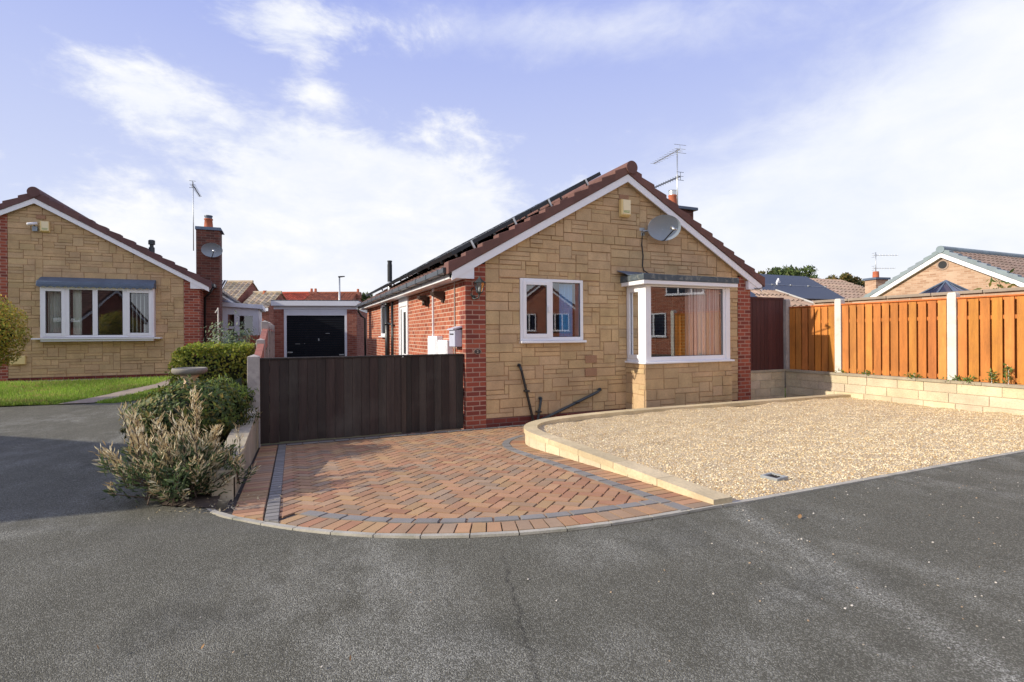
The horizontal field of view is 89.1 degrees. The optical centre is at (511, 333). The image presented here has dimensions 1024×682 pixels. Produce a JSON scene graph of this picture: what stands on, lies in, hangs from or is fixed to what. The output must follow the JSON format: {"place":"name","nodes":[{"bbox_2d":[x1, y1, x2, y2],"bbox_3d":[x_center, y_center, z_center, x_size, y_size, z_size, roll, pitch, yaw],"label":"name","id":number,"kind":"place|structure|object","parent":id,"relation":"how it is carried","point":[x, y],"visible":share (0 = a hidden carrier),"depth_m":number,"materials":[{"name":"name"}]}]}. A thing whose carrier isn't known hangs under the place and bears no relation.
{"place":"outdoors","nodes":[
{"label":"outdoors","id":0,"kind":"place"},
{"bbox_2d":[0,376,177,405],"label":"lawn","id":1,"kind":"structure","parent":0,"point":[72,393],"depth_m":11.01,"materials":[{"name":"green plant"}]},
{"bbox_2d":[0,295,32,369],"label":"globe shrub","id":2,"kind":"object","parent":1,"relation":"on","point":[7,338],"visible":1,"depth_m":9.69,"materials":[{"name":"green plant"}]},
{"bbox_2d":[1,376,178,382],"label":"house path","id":3,"kind":"structure","parent":0,"point":[81,379],"depth_m":13.56,"materials":[{"name":"grey concrete"}]},
{"bbox_2d":[59,378,178,403],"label":"path","id":4,"kind":"structure","parent":0,"point":[115,394],"depth_m":11.04,"materials":[{"name":"grey concrete"}]},
{"bbox_2d":[156,440,224,507],"bbox_3d":[-5.515,1.209,9.404,1.680,0.208,12.800,0,0,-23],"label":"planting bed","id":5,"kind":"object","parent":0,"point":[202,500],"visible":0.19,"depth_m":4.01,"materials":[{"name":"soil"}]},
{"bbox_2d":[89,385,259,506],"bbox_3d":[-2.680,0.877,4.278,1.137,0.885,1.202,0,0,11],"label":"straw tipped bush","id":6,"kind":"object","parent":5,"relation":"on","point":[179,465],"visible":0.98,"depth_m":4.06,"materials":[{"name":"green plant"}]},
{"bbox_2d":[171,367,207,386],"bbox_3d":[-4.703,0.877,7.599,0.458,0.762,0.458,0,0,-23],"label":"bird bath","id":7,"kind":"object","parent":5,"relation":"on","point":[194,372],"visible":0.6,"depth_m":7.49,"materials":[{"name":"grey stone"}]},
{"bbox_2d":[118,373,261,447],"bbox_3d":[-3.563,0.898,5.871,1.378,0.923,1.475,0,0,-23],"label":"shrub","id":8,"kind":"object","parent":5,"relation":"on","point":[223,409],"visible":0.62,"depth_m":5.51,"materials":[{"name":"green plant"}]},
{"bbox_2d":[164,340,254,392],"bbox_3d":[-4.988,0.695,8.729,1.263,1.171,1.227,0,0,-23],"label":"hedge","id":9,"kind":"object","parent":5,"relation":"on","point":[217,363],"visible":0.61,"depth_m":8.34,"materials":[{"name":"green plant"}]},
{"bbox_2d":[215,308,218,342],"bbox_3d":[-6.903,0.240,12.189,0.099,1.700,0.042,0,0,-23],"label":"garden pole","id":10,"kind":"object","parent":5,"relation":"on","point":[217,310],"visible":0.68,"depth_m":12.19,"materials":[{"name":"metal"}]},
{"bbox_2d":[198,310,269,354],"bbox_3d":[-5.257,0.465,9.875,1.228,1.837,1.348,0,0,-23],"label":"bush","id":11,"kind":"object","parent":5,"relation":"on","point":[234,339],"visible":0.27,"depth_m":9.72,"materials":[{"name":"green plant"}]},
{"bbox_2d":[209,371,258,410],"bbox_3d":[-3.780,0.928,6.929,0.828,0.888,1.120,0,0,-23],"label":"conifer shrub","id":12,"kind":"object","parent":5,"relation":"on","point":[243,391],"visible":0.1,"depth_m":6.80,"materials":[{"name":"green plant"}]},
{"bbox_2d":[238,335,259,354],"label":"garden gate","id":13,"kind":"structure","parent":5,"relation":"on","point":[255,338],"depth_m":15.34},
{"bbox_2d":[271,300,366,364],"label":"garage","id":14,"kind":"structure","parent":0,"point":[313,328],"depth_m":19.76,"materials":[{"name":"paint"}]},
{"bbox_2d":[287,316,344,364],"bbox_3d":[-7.441,0.278,19.764,2.090,1.934,0.060,0,0,-9],"label":"garage door","id":15,"kind":"structure","parent":14,"relation":"in","point":[323,340],"depth_m":19.76,"materials":[{"name":"metal"}]},
{"bbox_2d":[0,372,785,507],"bbox_3d":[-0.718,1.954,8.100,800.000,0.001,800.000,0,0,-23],"label":"ground","id":16,"kind":"structure","parent":0,"point":[261,444],"depth_m":9.80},
{"bbox_2d":[254,320,274,392],"bbox_3d":[-5.371,0.622,11.405,0.130,1.820,9.375,0,0,-23],"label":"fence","id":17,"kind":"object","parent":16,"relation":"on","point":[265,340],"visible":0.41,"depth_m":10.43,"materials":[{"name":"red brick"}]},
{"bbox_2d":[216,424,715,538],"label":"driveway","id":18,"kind":"structure","parent":0,"point":[229,510],"depth_m":4.18,"materials":[{"name":"red brick"}]},
{"bbox_2d":[209,407,258,509],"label":"garden side wall","id":19,"kind":"structure","parent":18,"relation":"on","point":[249,442],"depth_m":5.02,"materials":[{"name":"grey concrete"}]},
{"bbox_2d":[247,354,260,447],"bbox_3d":[-3.460,0.923,6.982,0.150,1.295,0.150,0,0,-23],"label":"gate post","id":20,"kind":"object","parent":18,"relation":"on","point":[253,371],"visible":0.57,"depth_m":6.92,"materials":[{"name":"concrete"}]},
{"bbox_2d":[260,355,402,443],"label":"wooden gate","id":21,"kind":"structure","parent":20,"relation":"attached to","point":[338,396],"depth_m":7.34,"materials":[{"name":"brown wood"}]},
{"bbox_2d":[356,161,764,428],"bbox_3d":[0.033,-0.970,14.058,6.856,4.980,11.675,0,0,-23],"label":"bungalow","id":22,"kind":"object","parent":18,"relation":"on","point":[573,308],"visible":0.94,"depth_m":9.06,"materials":[{"name":"stone"}]},
{"bbox_2d":[378,305,384,336],"bbox_3d":[-3.569,-0.359,14.555,0.140,0.920,1.200,0,0,-23],"label":"side window","id":23,"kind":"structure","parent":22,"relation":"in","point":[382,306],"depth_m":14.87,"materials":[{"name":"white plastic"}]},
{"bbox_2d":[399,297,408,354],"bbox_3d":[-2.543,0.285,12.306,0.070,2.260,1.000,0,0,-23],"label":"side door","id":24,"kind":"structure","parent":22,"relation":"in","point":[403,311],"depth_m":12.17,"materials":[{"name":"white plastic"}]},
{"bbox_2d":[417,295,428,306],"bbox_3d":[-1.723,-0.639,10.124,0.208,0.219,0.198,0,0,-23],"label":"security light","id":25,"kind":"object","parent":22,"relation":"attached to","point":[424,299],"visible":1,"depth_m":10.09,"materials":[{"name":"metal"}]},
{"bbox_2d":[401,354,463,432],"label":"wooden gate","id":26,"kind":"structure","parent":22,"relation":"attached to","point":[431,392],"depth_m":7.93,"materials":[{"name":"brown wood"}]},
{"bbox_2d":[430,291,443,302],"bbox_3d":[-1.310,-0.652,9.159,0.217,0.199,0.219,0,0,-23],"label":"security light","id":27,"kind":"object","parent":22,"relation":"attached to","point":[439,295],"visible":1,"depth_m":9.08,"materials":[{"name":"metal"}]},
{"bbox_2d":[447,326,461,346],"bbox_3d":[-0.920,0.041,8.345,0.155,0.330,0.340,0,0,-23],"label":"letterbox","id":28,"kind":"object","parent":22,"relation":"attached to","point":[455,338],"visible":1,"depth_m":8.23,"materials":[{"name":"white metal"}]},
{"bbox_2d":[473,348,481,354],"bbox_3d":[-0.538,0.278,8.139,0.136,0.096,0.019,0,0,-23],"label":"number plaque","id":29,"kind":"object","parent":22,"relation":"attached to","point":[477,351],"visible":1,"depth_m":8.13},
{"bbox_2d":[470,276,485,299],"bbox_3d":[-0.524,-0.708,8.033,0.256,0.367,0.194,0,0,14],"label":"wall lantern","id":30,"kind":"object","parent":22,"relation":"attached to","point":[479,280],"depth_m":8.02,"materials":[{"name":"metal"}]},
{"bbox_2d":[366,172,600,296],"bbox_3d":[-1.638,-2.098,13.632,3.300,0.146,10.016,-32,12,-20],"label":"solar array","id":31,"kind":"object","parent":22,"relation":"attached to","point":[466,244],"visible":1,"depth_m":9.39,"materials":[{"name":"black glass"}]},
{"bbox_2d":[520,278,586,342],"bbox_3d":[0.642,-0.378,8.777,1.220,1.062,0.350,0,0,-23],"label":"window","id":32,"kind":"structure","parent":22,"relation":"in","point":[565,290],"depth_m":8.74,"materials":[{"name":"white plastic"}]},
{"bbox_2d":[619,199,630,217],"bbox_3d":[1.998,-2.217,9.205,0.200,0.300,0.090,0,0,-23],"label":"alarm box","id":33,"kind":"object","parent":22,"relation":"attached to","point":[624,207],"visible":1,"depth_m":9.17,"materials":[{"name":"plastic"}]},
{"bbox_2d":[639,215,680,240],"bbox_3d":[2.633,-1.887,9.310,0.689,0.458,0.477,0,0,26],"label":"satellite dish","id":34,"kind":"object","parent":22,"relation":"attached to","point":[664,227],"visible":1,"depth_m":9.35,"materials":[{"name":"grey paint"}]},
{"bbox_2d":[641,233,649,273],"bbox_3d":[2.426,-1.421,9.353,0.206,0.789,0.051,0,0,40],"label":"cable","id":35,"kind":"object","parent":34,"relation":"hanging from","point":[643,255],"visible":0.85,"depth_m":9.40,"materials":[{"name":"black plastic"}]},
{"bbox_2d":[651,144,685,203],"bbox_3d":[3.990,-3.717,13.565,0.352,1.986,1.286,0,0,-18],"label":"television aerial","id":36,"kind":"object","parent":22,"relation":"attached to","point":[677,177],"visible":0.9,"depth_m":13.08,"materials":[{"name":"metal"}]},
{"bbox_2d":[619,271,738,363],"bbox_3d":[2.988,-0.309,9.342,2.215,1.638,0.675,0,0,-23],"label":"bay window","id":37,"kind":"structure","parent":22,"relation":"in","point":[707,311],"depth_m":9.28,"materials":[{"name":"white plastic"}]},
{"bbox_2d":[524,394,850,504],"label":"gravel edging wall","id":38,"kind":"structure","parent":18,"relation":"on","point":[537,438],"depth_m":5.38,"materials":[{"name":"stone"}]},
{"bbox_2d":[751,369,784,399],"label":"return wall","id":39,"kind":"structure","parent":18,"relation":"on","point":[767,384],"depth_m":10.82,"materials":[{"name":"stone"}]},
{"bbox_2d":[750,297,783,369],"bbox_3d":[5.250,-0.002,10.862,1.130,1.520,0.060,0,0,-23],"label":"brown fence panel","id":40,"kind":"object","parent":39,"relation":"on","point":[766,325],"visible":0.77,"depth_m":10.87,"materials":[{"name":"brown wood"}]},
{"bbox_2d":[0,400,1023,681],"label":"road","id":41,"kind":"structure","parent":0,"point":[124,584],"depth_m":2.46,"materials":[{"name":"grey asphalt"}]},
{"bbox_2d":[136,486,281,519],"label":"leaf litter","id":42,"kind":"object","parent":41,"relation":"on","point":[219,509],"visible":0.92,"depth_m":3.89,"materials":[{"name":"plant"}]},
{"bbox_2d":[199,468,1022,666],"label":"loose stones","id":43,"kind":"object","parent":41,"relation":"on","point":[805,567],"visible":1,"depth_m":2.54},
{"bbox_2d":[204,450,1023,538],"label":"kerb","id":44,"kind":"structure","parent":41,"relation":"on","point":[213,511],"depth_m":3.36,"materials":[{"name":"concrete"}]},
{"bbox_2d":[0,0,1023,296],"label":"sky","id":45,"kind":"structure","parent":0,"point":[325,140],"materials":[{"name":"blue"}]},
{"bbox_2d":[538,397,1023,500],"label":"gravel bed","id":46,"kind":"object","parent":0,"point":[641,445],"visible":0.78,"depth_m":6.01,"materials":[{"name":"beige gravel"}]},
{"bbox_2d":[760,472,787,480],"bbox_3d":[2.147,1.184,4.264,0.150,0.046,0.150,0,0,-31],"label":"drain cover","id":47,"kind":"object","parent":46,"relation":"on","point":[774,476],"visible":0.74,"depth_m":4.25,"materials":[{"name":"grey metal"}]},
{"bbox_2d":[785,369,1023,414],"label":"retaining wall","id":48,"kind":"structure","parent":46,"relation":"on","point":[974,396],"depth_m":8.78,"materials":[{"name":"stone"}]},
{"bbox_2d":[858,369,874,375],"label":"weed","id":49,"kind":"object","parent":48,"relation":"on","point":[864,372],"visible":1,"depth_m":9.53,"materials":[{"name":"green plant"}]},
{"bbox_2d":[783,292,1023,387],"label":"orange fence","id":50,"kind":"object","parent":48,"relation":"on","point":[952,334],"visible":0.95,"depth_m":8.88,"materials":[{"name":"wood"}]},
{"bbox_2d":[904,373,922,377],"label":"weed","id":51,"kind":"object","parent":48,"relation":"on","point":[911,376],"visible":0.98,"depth_m":8.79,"materials":[{"name":"green plant"}]},
{"bbox_2d":[942,375,962,380],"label":"weed","id":52,"kind":"object","parent":48,"relation":"on","point":[956,378],"visible":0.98,"depth_m":8.23,"materials":[{"name":"green plant"}]},
{"bbox_2d":[960,375,975,383],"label":"weed","id":53,"kind":"object","parent":48,"relation":"on","point":[968,379],"visible":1,"depth_m":8.07,"materials":[{"name":"green plant"}]},
{"bbox_2d":[983,368,998,382],"bbox_3d":[7.210,0.648,7.842,0.139,0.268,0.178,0,0,-23],"label":"weed","id":54,"kind":"object","parent":48,"relation":"on","point":[992,376],"visible":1,"depth_m":7.83,"materials":[{"name":"green plant"}]},
{"bbox_2d":[1002,363,1016,383],"bbox_3d":[7.302,0.607,7.640,0.158,0.350,0.165,0,0,38],"label":"weed","id":55,"kind":"object","parent":48,"relation":"on","point":[1008,371],"visible":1,"depth_m":7.65,"materials":[{"name":"green plant"}]},
{"label":"back gardens","id":56,"kind":"structure","parent":0,"visible":0},
{"bbox_2d":[0,187,265,381],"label":"bungalow","id":57,"kind":"object","parent":56,"relation":"on","point":[92,299],"visible":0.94,"depth_m":13.83,"materials":[{"name":"stone"}]},
{"bbox_2d":[26,222,37,230],"bbox_3d":[-12.165,-2.728,13.200,0.242,0.222,0.178,0,0,-55],"label":"security camera","id":58,"kind":"object","parent":57,"relation":"attached to","point":[34,228],"visible":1,"depth_m":13.22,"materials":[{"name":"white plastic"}]},
{"bbox_2d":[40,221,49,232],"bbox_3d":[-11.970,-2.738,13.339,0.190,0.280,0.090,0,0,-23],"label":"alarm box","id":59,"kind":"object","parent":57,"relation":"attached to","point":[44,226],"visible":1,"depth_m":13.31,"materials":[{"name":"plastic"}]},
{"bbox_2d":[31,277,161,341],"bbox_3d":[-10.874,-0.638,13.730,2.740,1.666,0.372,0,0,-23],"label":"window","id":60,"kind":"structure","parent":57,"relation":"in","point":[58,289],"depth_m":13.63,"materials":[{"name":"white plastic"}]},
{"bbox_2d":[189,180,201,250],"bbox_3d":[-9.611,-3.455,15.860,0.165,2.026,1.432,0,0,-23],"label":"television aerial","id":61,"kind":"object","parent":57,"relation":"attached to","point":[193,187],"visible":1,"depth_m":15.31,"materials":[{"name":"metal"}]},
{"bbox_2d":[201,243,222,256],"bbox_3d":[-8.778,-2.438,15.169,0.558,0.420,0.453,0,0,5],"label":"satellite dish","id":62,"kind":"object","parent":57,"relation":"attached to","point":[211,249],"visible":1,"depth_m":15.24,"materials":[{"name":"grey paint"}]},
{"bbox_2d":[223,280,258,302],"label":"tiled house","id":63,"kind":"structure","parent":56,"relation":"on","point":[241,291],"depth_m":34.40,"materials":[{"name":"beige tile"}]},
{"bbox_2d":[222,280,226,289],"bbox_3d":[-18.119,-2.754,31.816,1.092,1.172,0.769,0,0,0],"label":"solar array","id":64,"kind":"object","parent":63,"relation":"attached to","point":[224,282],"visible":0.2,"depth_m":32.03,"materials":[{"name":"glass"}]},
{"bbox_2d":[243,291,285,324],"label":"tiled house","id":65,"kind":"structure","parent":56,"relation":"on","point":[264,298],"depth_m":33.41,"materials":[{"name":"beige tile"}]},
{"bbox_2d":[282,292,309,299],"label":"terraced house","id":66,"kind":"structure","parent":56,"relation":"on","point":[296,295],"depth_m":54.11,"materials":[{"name":"red tile"}]},
{"bbox_2d":[305,288,362,301],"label":"terraced house","id":67,"kind":"structure","parent":56,"relation":"on","point":[315,295],"depth_m":54.24,"materials":[{"name":"red tile"}]},
{"bbox_2d":[338,276,344,299],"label":"street lamp","id":68,"kind":"object","parent":56,"relation":"on","point":[339,285],"visible":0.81,"depth_m":49.92,"materials":[{"name":"metal"}]},
{"bbox_2d":[361,291,372,300],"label":"tree","id":69,"kind":"object","parent":56,"relation":"on","point":[363,297],"visible":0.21,"depth_m":59.94,"materials":[{"name":"green plant"}]},
{"bbox_2d":[755,269,772,273],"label":"tree","id":70,"kind":"object","parent":56,"relation":"on","point":[763,272],"visible":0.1,"depth_m":56.09,"materials":[{"name":"green plant"}]},
{"bbox_2d":[766,264,819,278],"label":"tree","id":71,"kind":"object","parent":56,"relation":"on","point":[792,271],"visible":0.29,"depth_m":54.36,"materials":[{"name":"green plant"}]},
{"bbox_2d":[825,272,862,284],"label":"tree","id":72,"kind":"object","parent":56,"relation":"on","point":[847,277],"visible":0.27,"depth_m":57.14,"materials":[{"name":"green plant"}]},
{"label":"side garden","id":73,"kind":"structure","parent":0,"visible":0},
{"bbox_2d":[751,289,813,306],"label":"outbuilding","id":74,"kind":"structure","parent":73,"relation":"on","point":[795,300],"depth_m":16.89,"materials":[{"name":"concrete"}]},
{"bbox_2d":[750,274,866,301],"bbox_3d":[13.736,-0.767,25.633,12.474,4.170,5.532,0,0,-23],"label":"hipped bungalow","id":75,"kind":"object","parent":73,"relation":"on","point":[809,289],"visible":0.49,"depth_m":24.50,"materials":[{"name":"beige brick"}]},
{"bbox_2d":[862,271,890,293],"bbox_3d":[17.870,-0.877,25.508,0.870,4.340,0.740,0,0,-13],"label":"chimney stack","id":76,"kind":"object","parent":75,"relation":"on","point":[875,281],"visible":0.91,"depth_m":25.32,"materials":[{"name":"beige brick"}]},
{"bbox_2d":[872,252,897,270],"bbox_3d":[18.310,-3.363,25.518,1.232,1.265,0.220,0,0,-2],"label":"television aerial","id":77,"kind":"object","parent":76,"relation":"on","point":[875,255],"visible":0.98,"depth_m":25.51,"materials":[{"name":"metal"}]},
{"bbox_2d":[813,287,1023,304],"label":"boundary wall","id":78,"kind":"structure","parent":73,"relation":"on","point":[999,291],"depth_m":9.94,"materials":[{"name":"beige concrete"}]},
{"bbox_2d":[919,280,967,293],"bbox_3d":[13.008,-0.144,15.600,2.400,2.932,2.400,0,0,-23],"label":"conservatory","id":79,"kind":"object","parent":73,"relation":"on","point":[945,286],"visible":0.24,"depth_m":15.47,"materials":[{"name":"blue glass"}]},
{"bbox_2d":[864,246,1023,296],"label":"brick bungalow","id":80,"kind":"object","parent":73,"relation":"on","point":[970,269],"visible":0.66,"depth_m":19.98,"materials":[{"name":"beige brick"}]},
{"bbox_2d":[974,268,1016,289],"bbox_3d":[9.591,-0.774,10.325,0.427,1.027,0.569,0,0,-8],"label":"climbing sprig","id":81,"kind":"object","parent":73,"relation":"on","point":[1000,285],"visible":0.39,"depth_m":10.26,"materials":[{"name":"green plant"}]}
]}

